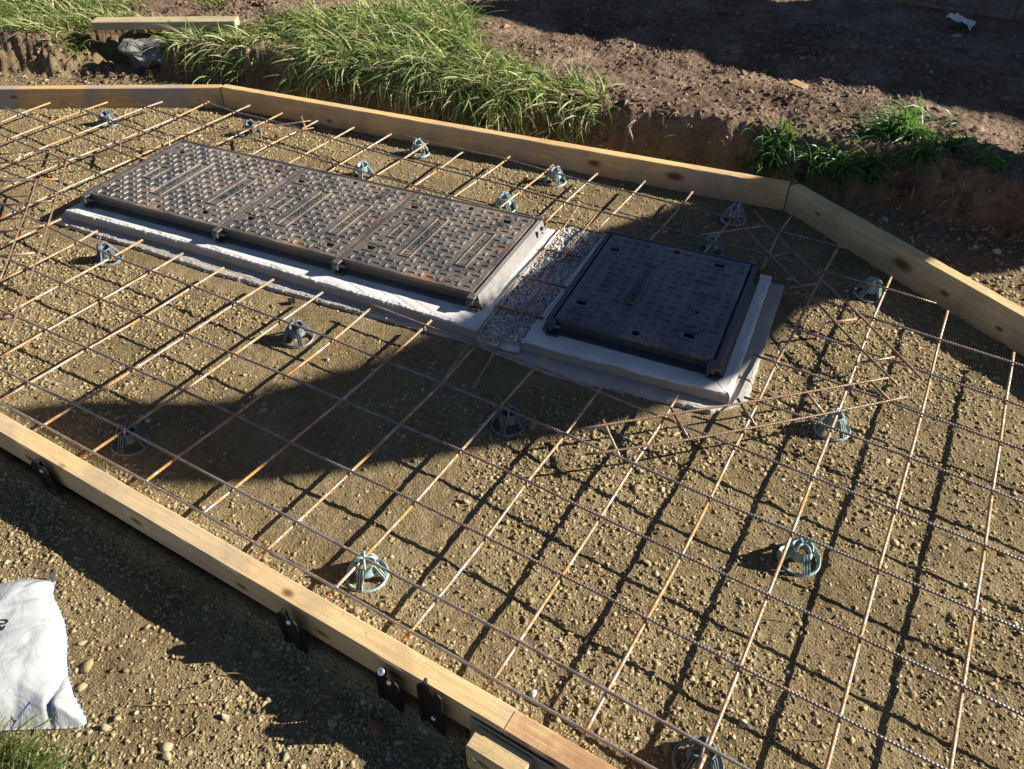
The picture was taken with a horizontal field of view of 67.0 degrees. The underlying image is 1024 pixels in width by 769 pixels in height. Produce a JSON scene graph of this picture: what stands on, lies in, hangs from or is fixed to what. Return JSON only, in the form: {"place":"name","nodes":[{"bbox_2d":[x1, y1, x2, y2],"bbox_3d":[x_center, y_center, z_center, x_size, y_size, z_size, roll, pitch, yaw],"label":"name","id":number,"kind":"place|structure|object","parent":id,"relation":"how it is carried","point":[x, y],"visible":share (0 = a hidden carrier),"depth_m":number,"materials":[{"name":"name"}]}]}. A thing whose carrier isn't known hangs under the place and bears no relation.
{"place":"outdoors","nodes":[
{"label":"outdoors","id":0,"kind":"place"},
{"bbox_2d":[0,0,148,63],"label":"grass","id":1,"kind":"structure","parent":0,"point":[20,19],"depth_m":4.49,"materials":[{"name":"green plant"}]},
{"bbox_2d":[89,0,227,16],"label":"back grass","id":2,"kind":"structure","parent":0,"point":[203,3],"depth_m":4.65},
{"bbox_2d":[0,0,1023,768],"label":"ground","id":3,"kind":"structure","parent":0,"point":[306,406],"depth_m":2.12,"materials":[{"name":"soil"}]},
{"bbox_2d":[0,569,87,731],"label":"plastic bag","id":4,"kind":"object","parent":3,"relation":"on","point":[34,660],"visible":1,"depth_m":1.61,"materials":[{"name":"white plastic"}]},
{"bbox_2d":[30,458,61,494],"bbox_3d":[-1.160,0.295,2.001,0.058,0.290,0.027,15,46,16],"label":"steel stake","id":5,"kind":"object","parent":3,"relation":"in","point":[42,472],"visible":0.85,"depth_m":1.93,"materials":[{"name":"metal"}]},
{"bbox_2d":[0,702,109,768],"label":"corner grass","id":6,"kind":"structure","parent":3,"relation":"on","point":[17,754],"depth_m":1.48,"materials":[{"name":"green plant"}]},
{"bbox_2d":[78,640,86,645],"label":"stone","id":7,"kind":"object","parent":3,"relation":"on","point":[81,642],"visible":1,"depth_m":1.68,"materials":[{"name":"beige stone"}]},
{"bbox_2d":[99,723,112,731],"bbox_3d":[-0.802,0.681,1.531,0.022,0.017,0.016,21,45,22],"label":"stone","id":8,"kind":"object","parent":3,"relation":"on","point":[105,727],"visible":1,"depth_m":1.53,"materials":[{"name":"beige stone"}]},
{"bbox_2d":[97,109,119,128],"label":"bar spacer","id":9,"kind":"object","parent":3,"relation":"on","point":[107,114],"visible":0.84,"depth_m":3.71,"materials":[{"name":"grey plastic"}]},
{"bbox_2d":[95,241,123,267],"bbox_3d":[-1.464,-0.478,2.786,0.099,0.070,0.099,26,50,30],"label":"bar spacer","id":10,"kind":"object","parent":3,"relation":"on","point":[108,248],"visible":0.75,"depth_m":2.77,"materials":[{"name":"grey plastic"}]},
{"bbox_2d":[0,84,224,108],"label":"formwork board","id":11,"kind":"object","parent":3,"relation":"on","point":[113,96],"visible":0.73,"depth_m":3.86,"materials":[{"name":"beige wood"}]},
{"bbox_2d":[111,421,150,456],"bbox_3d":[-1.031,0.135,2.077,0.099,0.070,0.099,24,42,21],"label":"bar spacer","id":12,"kind":"object","parent":3,"relation":"on","point":[125,438],"visible":0.91,"depth_m":2.06,"materials":[{"name":"grey plastic"}]},
{"bbox_2d":[118,37,167,69],"bbox_3d":[-2.021,-1.838,4.364,0.298,0.220,0.274,1,41,1],"label":"concrete lump","id":13,"kind":"object","parent":3,"relation":"on","point":[131,48],"visible":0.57,"depth_m":4.26,"materials":[{"name":"grey concrete"}]},
{"bbox_2d":[91,16,239,29],"bbox_3d":[-1.951,-2.040,4.362,0.796,0.045,0.095,-1,41,-2],"label":"timber post","id":14,"kind":"object","parent":3,"relation":"on","point":[128,23],"visible":0.9,"depth_m":4.33,"materials":[{"name":"beige wood"}]},
{"bbox_2d":[161,751,171,759],"bbox_3d":[-0.664,0.715,1.488,0.017,0.014,0.014,7,41,8],"label":"stone","id":15,"kind":"object","parent":3,"relation":"on","point":[166,755],"visible":1,"depth_m":1.48,"materials":[{"name":"beige stone"}]},
{"bbox_2d":[135,699,225,705],"bbox_3d":[-0.674,0.648,1.571,0.181,0.003,0.006,-3,41,-3],"label":"straw","id":16,"kind":"object","parent":3,"relation":"on","point":[181,703],"visible":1,"depth_m":1.57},
{"bbox_2d":[186,712,206,736],"bbox_3d":[-0.627,0.677,1.538,0.013,0.002,0.056,10,42,12],"label":"straw","id":17,"kind":"object","parent":3,"relation":"on","point":[198,724],"visible":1,"depth_m":1.53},
{"bbox_2d":[186,673,246,686],"bbox_3d":[-0.615,0.613,1.613,0.122,0.002,0.014,-10,42,-11],"label":"straw","id":18,"kind":"object","parent":3,"relation":"on","point":[216,676],"visible":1,"depth_m":1.61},
{"bbox_2d":[221,713,229,720],"bbox_3d":[-0.576,0.668,1.552,0.018,0.019,0.015,-2,41,-2],"label":"stone","id":19,"kind":"object","parent":3,"relation":"on","point":[223,715],"visible":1,"depth_m":1.55,"materials":[{"name":"beige stone"}]},
{"bbox_2d":[0,462,469,768],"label":"clods","id":20,"kind":"object","parent":3,"relation":"on","point":[308,690],"visible":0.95,"depth_m":1.61,"materials":[{"name":"brown soil"}]},
{"bbox_2d":[16,492,466,768],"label":"stones","id":21,"kind":"object","parent":3,"relation":"on","point":[86,666],"visible":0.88,"depth_m":1.59,"materials":[{"name":"beige stone"}]},
{"bbox_2d":[240,119,261,137],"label":"bar spacer","id":22,"kind":"object","parent":3,"relation":"on","point":[247,124],"visible":0.64,"depth_m":3.62,"materials":[{"name":"grey plastic"}]},
{"bbox_2d":[0,413,515,735],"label":"formwork board","id":23,"kind":"object","parent":3,"relation":"on","point":[372,648],"visible":0.94,"depth_m":1.66,"materials":[{"name":"brown wood"}]},
{"bbox_2d":[466,716,554,768],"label":"splice cleat","id":24,"kind":"object","parent":23,"relation":"attached to","point":[487,747],"visible":1,"depth_m":1.40,"materials":[{"name":"brown wood"}]},
{"bbox_2d":[276,607,306,654],"bbox_3d":[-0.458,0.577,1.678,0.058,0.290,0.027,18,45,19],"label":"steel stake","id":25,"kind":"object","parent":3,"relation":"in","point":[289,629],"visible":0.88,"depth_m":1.61,"materials":[{"name":"metal"}]},
{"bbox_2d":[288,298,294,303],"bbox_3d":[-0.742,-0.282,2.601,0.024,0.003,0.020,1,59,-21],"label":"rubber chip","id":26,"kind":"object","parent":3,"relation":"on","point":[291,300],"visible":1,"depth_m":2.60,"materials":[{"name":"black rubber"}]},
{"bbox_2d":[282,319,313,348],"bbox_3d":[-0.679,-0.171,2.435,0.099,0.070,0.099,0,44,-1],"label":"bar spacer","id":27,"kind":"object","parent":3,"relation":"on","point":[294,332],"visible":0.91,"depth_m":2.42,"materials":[{"name":"grey plastic"}]},
{"bbox_2d":[352,160,374,178],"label":"bar spacer","id":28,"kind":"object","parent":3,"relation":"on","point":[363,166],"visible":0.81,"depth_m":3.29,"materials":[{"name":"grey plastic"}]},
{"bbox_2d":[346,550,388,592],"bbox_3d":[-0.333,0.413,1.759,0.099,0.070,0.099,24,46,25],"label":"bar spacer","id":29,"kind":"object","parent":3,"relation":"on","point":[367,573],"visible":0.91,"depth_m":1.75,"materials":[{"name":"grey plastic"}]},
{"bbox_2d":[0,99,1023,768],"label":"reinforcement mesh","id":30,"kind":"object","parent":29,"relation":"on","point":[646,619],"visible":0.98,"depth_m":2.02,"materials":[{"name":"metal"}]},
{"bbox_2d":[0,158,67,336],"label":"strip","id":31,"kind":"object","parent":30,"relation":"on","point":[8,256],"visible":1,"depth_m":2.82,"materials":[{"name":"brown metal"}]},
{"bbox_2d":[0,116,313,163],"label":"strip","id":32,"kind":"object","parent":30,"relation":"on","point":[121,139],"visible":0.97,"depth_m":3.41,"materials":[{"name":"brown metal"}]},
{"bbox_2d":[574,377,908,455],"bbox_3d":[0.626,0.075,2.090,0.933,0.014,0.133,-9,42,-11],"label":"strip","id":33,"kind":"object","parent":30,"relation":"on","point":[807,393],"visible":1,"depth_m":2.08,"materials":[{"name":"brown metal"}]},
{"bbox_2d":[699,209,922,385],"bbox_3d":[0.918,-0.316,2.554,0.280,0.014,1.033,-9,42,-11],"label":"strip","id":34,"kind":"object","parent":30,"relation":"on","point":[836,322],"visible":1,"depth_m":2.52,"materials":[{"name":"brown metal"}]},
{"bbox_2d":[367,710,379,754],"bbox_3d":[-0.274,0.687,1.527,0.003,0.003,0.095,-14,43,-16],"label":"straw","id":35,"kind":"object","parent":3,"relation":"on","point":[374,735],"visible":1,"depth_m":1.52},
{"bbox_2d":[366,718,382,737],"bbox_3d":[-0.273,0.683,1.532,0.037,0.019,0.035,-10,42,-11],"label":"stone","id":36,"kind":"object","parent":3,"relation":"on","point":[375,726],"visible":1,"depth_m":1.53,"materials":[{"name":"stone"}]},
{"bbox_2d":[140,0,633,144],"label":"verge grass","id":37,"kind":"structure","parent":3,"relation":"on","point":[360,35],"depth_m":3.90,"materials":[{"name":"green plant"}]},
{"bbox_2d":[375,666,402,713],"bbox_3d":[-0.242,0.665,1.573,0.024,0.296,0.055,-26,47,-27],"label":"steel stake","id":38,"kind":"object","parent":3,"relation":"in","point":[388,690],"visible":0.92,"depth_m":1.52,"materials":[{"name":"metal"}]},
{"bbox_2d":[51,212,784,414],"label":"concrete slab","id":39,"kind":"structure","parent":3,"relation":"on","point":[743,384],"depth_m":2.51,"materials":[{"name":"grey concrete"}]},
{"bbox_2d":[65,202,558,338],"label":"concrete plinth","id":40,"kind":"structure","parent":39,"relation":"on","point":[453,317],"depth_m":2.66,"materials":[{"name":"grey concrete"}]},
{"bbox_2d":[79,139,546,311],"bbox_3d":[-0.772,-0.654,2.928,1.729,0.054,0.588,16,43,18],"label":"chamber surround","id":41,"kind":"object","parent":40,"relation":"on","point":[495,282],"visible":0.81,"depth_m":2.75,"materials":[{"name":"metal"}]},
{"bbox_2d":[90,142,303,227],"bbox_3d":[-1.240,-0.801,3.076,0.623,0.034,0.522,16,43,18],"label":"manhole cover","id":42,"kind":"object","parent":41,"relation":"in","point":[201,185],"visible":1,"depth_m":3.04,"materials":[{"name":"metal"}]},
{"bbox_2d":[221,169,412,259],"bbox_3d":[-0.715,-0.646,2.899,0.495,0.034,0.522,16,43,18],"label":"manhole cover","id":43,"kind":"object","parent":41,"relation":"in","point":[327,215],"visible":1,"depth_m":2.86,"materials":[{"name":"metal"}]},
{"bbox_2d":[341,193,534,294],"bbox_3d":[-0.248,-0.508,2.741,0.494,0.034,0.522,16,43,18],"label":"manhole cover","id":44,"kind":"object","parent":41,"relation":"in","point":[450,245],"visible":1,"depth_m":2.70,"materials":[{"name":"metal"}]},
{"bbox_2d":[66,224,795,408],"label":"concrete crumbs","id":45,"kind":"object","parent":39,"relation":"on","point":[461,340],"visible":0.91,"depth_m":2.52,"materials":[{"name":"grey concrete"}]},
{"bbox_2d":[477,242,593,352],"bbox_3d":[0.104,-0.333,2.653,0.167,0.014,0.725,18,44,19],"label":"mortar bed","id":46,"kind":"object","parent":39,"relation":"on","point":[512,347],"visible":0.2,"depth_m":2.41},
{"bbox_2d":[477,227,604,345],"bbox_3d":[0.121,-0.359,2.655,0.186,0.044,0.787,16,43,18],"label":"mortar rubble","id":47,"kind":"object","parent":46,"relation":"on","point":[498,327],"visible":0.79,"depth_m":2.62,"materials":[{"name":"grey gravel"}]},
{"bbox_2d":[442,202,601,388],"bbox_3d":[0.094,-0.341,2.599,0.180,0.016,1.168,16,43,17],"label":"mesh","id":48,"kind":"object","parent":47,"relation":"on","point":[523,312],"visible":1,"depth_m":2.58,"materials":[{"name":"brown metal"}]},
{"bbox_2d":[521,238,771,403],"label":"concrete plinth","id":49,"kind":"structure","parent":39,"relation":"on","point":[536,339],"depth_m":2.32,"materials":[{"name":"grey concrete"}]},
{"bbox_2d":[542,229,759,380],"bbox_3d":[0.471,-0.286,2.508,0.566,0.054,0.623,16,43,18],"label":"chamber surround","id":50,"kind":"object","parent":49,"relation":"on","point":[713,369],"visible":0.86,"depth_m":2.36,"materials":[{"name":"metal"}]},
{"bbox_2d":[555,234,750,360],"bbox_3d":[0.469,-0.295,2.498,0.490,0.034,0.557,16,43,18],"label":"manhole cover","id":51,"kind":"object","parent":50,"relation":"in","point":[685,302],"visible":1,"depth_m":2.46,"materials":[{"name":"metal"}]},
{"bbox_2d":[408,138,429,157],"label":"bar spacer","id":52,"kind":"object","parent":3,"relation":"on","point":[416,144],"visible":0.89,"depth_m":3.46,"materials":[{"name":"grey plastic"}]},
{"bbox_2d":[416,678,444,735],"bbox_3d":[-0.152,0.681,1.535,0.058,0.322,0.027,19,43,21],"label":"steel stake","id":53,"kind":"object","parent":3,"relation":"in","point":[430,707],"visible":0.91,"depth_m":1.47,"materials":[{"name":"metal"}]},
{"bbox_2d":[220,84,789,210],"bbox_3d":[-0.171,-1.097,3.500,2.752,0.127,0.046,15,43,17],"label":"formwork board","id":54,"kind":"object","parent":3,"relation":"on","point":[743,188],"visible":0.73,"depth_m":3.40,"materials":[{"name":"beige wood"}]},
{"bbox_2d":[493,192,516,211],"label":"bar spacer","id":55,"kind":"object","parent":3,"relation":"on","point":[502,199],"visible":0.81,"depth_m":3.08,"materials":[{"name":"grey plastic"}]},
{"bbox_2d":[490,403,525,437],"bbox_3d":[-0.010,0.087,2.136,0.099,0.070,0.099,30,48,30],"label":"bar spacer","id":56,"kind":"object","parent":3,"relation":"on","point":[507,418],"visible":0.91,"depth_m":2.12,"materials":[{"name":"grey plastic"}]},
{"bbox_2d":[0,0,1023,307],"bbox_3d":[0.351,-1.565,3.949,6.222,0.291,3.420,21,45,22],"label":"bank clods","id":57,"kind":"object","parent":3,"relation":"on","point":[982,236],"visible":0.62,"depth_m":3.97,"materials":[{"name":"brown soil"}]},
{"bbox_2d":[39,111,1023,752],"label":"fibres","id":58,"kind":"object","parent":3,"relation":"on","point":[491,523],"visible":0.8,"depth_m":1.97,"materials":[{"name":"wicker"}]},
{"bbox_2d":[529,690,536,697],"bbox_3d":[0.042,0.627,1.569,0.015,0.013,0.017,21,45,22],"label":"stone","id":59,"kind":"object","parent":3,"relation":"on","point":[532,693],"visible":1,"depth_m":1.56,"materials":[{"name":"white stone"}]},
{"bbox_2d":[543,165,565,186],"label":"bar spacer","id":60,"kind":"object","parent":3,"relation":"on","point":[552,176],"visible":0.9,"depth_m":3.26,"materials":[{"name":"grey plastic"}]},
{"bbox_2d":[503,710,616,768],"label":"formwork board","id":61,"kind":"object","parent":3,"relation":"on","point":[543,743],"visible":0.9,"depth_m":1.39,"materials":[{"name":"brown wood"}]},
{"bbox_2d":[164,38,996,208],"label":"bank roots","id":62,"kind":"object","parent":3,"relation":"on","point":[954,191],"visible":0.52,"depth_m":3.47,"materials":[{"name":"plant"}]},
{"bbox_2d":[593,73,609,85],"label":"grass tuft","id":63,"kind":"object","parent":3,"relation":"on","point":[603,80],"visible":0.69,"depth_m":3.69,"materials":[{"name":"green plant"}]},
{"bbox_2d":[671,735,723,768],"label":"bar spacer","id":64,"kind":"object","parent":3,"relation":"on","point":[693,761],"visible":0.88,"depth_m":1.44,"materials":[{"name":"grey plastic"}]},
{"bbox_2d":[697,234,723,255],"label":"bar spacer","id":65,"kind":"object","parent":3,"relation":"on","point":[713,247],"visible":0.77,"depth_m":2.83,"materials":[{"name":"grey plastic"}]},
{"bbox_2d":[709,680,715,687],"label":"stone","id":66,"kind":"object","parent":3,"relation":"on","point":[712,683],"visible":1,"depth_m":1.58,"materials":[{"name":"beige stone"}]},
{"bbox_2d":[720,203,745,225],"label":"bar spacer","id":67,"kind":"object","parent":3,"relation":"on","point":[730,210],"visible":0.88,"depth_m":3.01,"materials":[{"name":"grey plastic"}]},
{"bbox_2d":[725,115,823,182],"bbox_3d":[1.091,-0.994,3.255,0.382,0.304,0.297,21,45,22],"label":"grass tuft","id":68,"kind":"object","parent":3,"relation":"on","point":[763,152],"visible":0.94,"depth_m":3.26,"materials":[{"name":"green plant"}]},
{"bbox_2d":[788,79,808,88],"bbox_3d":[1.379,-1.442,3.724,0.050,0.018,0.085,-29,51,-21],"label":"wood offcut","id":69,"kind":"object","parent":3,"relation":"on","point":[797,83],"visible":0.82,"depth_m":3.71,"materials":[{"name":"beige wood"}]},
{"bbox_2d":[777,537,820,576],"bbox_3d":[0.676,0.388,1.804,0.099,0.070,0.099,7,45,13],"label":"bar spacer","id":70,"kind":"object","parent":3,"relation":"on","point":[808,546],"visible":0.95,"depth_m":1.80,"materials":[{"name":"grey plastic"}]},
{"bbox_2d":[782,737,830,741],"bbox_3d":[0.571,0.689,1.502,0.096,0.002,0.007,-1,41,-2],"label":"straw","id":71,"kind":"object","parent":3,"relation":"on","point":[805,738],"visible":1,"depth_m":1.50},
{"bbox_2d":[789,141,842,190],"bbox_3d":[1.256,-0.903,3.189,0.227,0.184,0.257,-9,42,-11],"label":"grass tuft","id":72,"kind":"object","parent":3,"relation":"on","point":[813,165],"visible":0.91,"depth_m":3.19,"materials":[{"name":"green plant"}]},
{"bbox_2d":[813,407,850,441],"bbox_3d":[0.889,0.099,2.137,0.099,0.070,0.099,-8,35,-3],"label":"bar spacer","id":73,"kind":"object","parent":3,"relation":"on","point":[841,423],"visible":0.77,"depth_m":2.12,"materials":[{"name":"grey plastic"}]},
{"bbox_2d":[808,128,880,192],"bbox_3d":[1.350,-0.913,3.151,0.331,0.231,0.276,7,41,8],"label":"grass tuft","id":74,"kind":"object","parent":3,"relation":"on","point":[837,168],"visible":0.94,"depth_m":3.15,"materials":[{"name":"green plant"}]},
{"bbox_2d":[853,276,881,302],"bbox_3d":[1.232,-0.335,2.644,0.099,0.070,0.099,-5,44,-13],"label":"bar spacer","id":75,"kind":"object","parent":3,"relation":"on","point":[869,289],"visible":0.88,"depth_m":2.63,"materials":[{"name":"grey plastic"}]},
{"bbox_2d":[837,121,917,191],"bbox_3d":[1.432,-0.891,3.123,0.346,0.266,0.206,21,45,22],"label":"grass tuft","id":76,"kind":"object","parent":3,"relation":"on","point":[871,175],"visible":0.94,"depth_m":3.13,"materials":[{"name":"green plant"}]},
{"bbox_2d":[881,216,887,221],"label":"stone","id":77,"kind":"object","parent":3,"relation":"on","point":[884,218],"visible":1,"depth_m":3.09,"materials":[{"name":"grey stone"}]},
{"bbox_2d":[823,92,977,159],"bbox_3d":[1.613,-1.087,3.220,0.470,0.344,0.560,-16,43,-17],"label":"grass tuft","id":78,"kind":"object","parent":3,"relation":"on","point":[908,127],"visible":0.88,"depth_m":3.19,"materials":[{"name":"green plant"}]},
{"bbox_2d":[784,183,1023,357],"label":"formwork board","id":79,"kind":"object","parent":3,"relation":"on","point":[979,307],"visible":0.8,"depth_m":2.67,"materials":[{"name":"brown wood"}]},
{"bbox_2d":[874,130,952,179],"bbox_3d":[1.614,-0.909,3.040,0.272,0.217,0.258,-18,44,-20],"label":"grass tuft","id":80,"kind":"object","parent":3,"relation":"on","point":[916,153],"visible":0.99,"depth_m":3.05,"materials":[{"name":"green plant"}]},
{"bbox_2d":[943,108,966,127],"bbox_3d":[1.921,-1.152,3.370,0.121,0.072,0.108,21,45,22],"label":"grass tuft","id":81,"kind":"object","parent":3,"relation":"on","point":[953,120],"visible":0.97,"depth_m":3.38,"materials":[{"name":"green plant"}]},
{"bbox_2d":[950,33,961,36],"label":"stone","id":82,"kind":"object","parent":3,"relation":"on","point":[957,35],"visible":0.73,"depth_m":4.31,"materials":[{"name":"grey stone"}]},
{"bbox_2d":[946,13,975,30],"bbox_3d":[2.556,-2.077,4.400,0.160,0.044,0.105,34,50,17],"label":"white rag","id":83,"kind":"object","parent":3,"relation":"on","point":[957,17],"visible":1,"depth_m":4.38,"materials":[{"name":"fabric"}]},
{"bbox_2d":[921,127,1001,155],"bbox_3d":[1.786,-0.969,3.102,0.339,0.166,0.198,21,45,22],"label":"grass tuft","id":84,"kind":"object","parent":3,"relation":"on","point":[958,149],"visible":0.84,"depth_m":3.11,"materials":[{"name":"green plant"}]},
{"bbox_2d":[951,136,977,143],"bbox_3d":[1.863,-1.008,3.186,0.085,0.018,0.050,0,33,6],"label":"wood offcut","id":85,"kind":"object","parent":3,"relation":"on","point":[967,141],"visible":0.44,"depth_m":3.17,"materials":[{"name":"beige wood"}]},
{"bbox_2d":[972,125,983,131],"bbox_3d":[2.013,-1.099,3.342,0.046,0.030,0.043,-23,46,-24],"label":"stone","id":86,"kind":"object","parent":3,"relation":"on","point":[978,127],"visible":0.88,"depth_m":3.33,"materials":[{"name":"beige stone"}]},
{"bbox_2d":[947,139,1023,182],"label":"grass tuft","id":87,"kind":"object","parent":3,"relation":"on","point":[989,159],"visible":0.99,"depth_m":3.00,"materials":[{"name":"green plant"}]},
{"bbox_2d":[992,247,1000,254],"bbox_3d":[1.828,-0.502,2.915,0.030,0.032,0.031,21,45,22],"label":"stone","id":88,"kind":"object","parent":3,"relation":"on","point":[997,250],"visible":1,"depth_m":2.90,"materials":[{"name":"grey stone"}]},
{"bbox_2d":[625,299,634,303],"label":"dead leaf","id":89,"kind":"object","parent":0,"point":[629,301],"visible":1,"depth_m":2.42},
{"bbox_2d":[786,137,1023,304],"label":"trench gravel","id":90,"kind":"structure","parent":0,"point":[974,246],"depth_m":2.98,"materials":[{"name":"brown gravel"}]},
{"bbox_2d":[896,0,1023,24],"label":"rebar cage","id":91,"kind":"object","parent":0,"point":[975,12],"visible":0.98,"depth_m":4.47,"materials":[{"name":"metal"}]}
]}

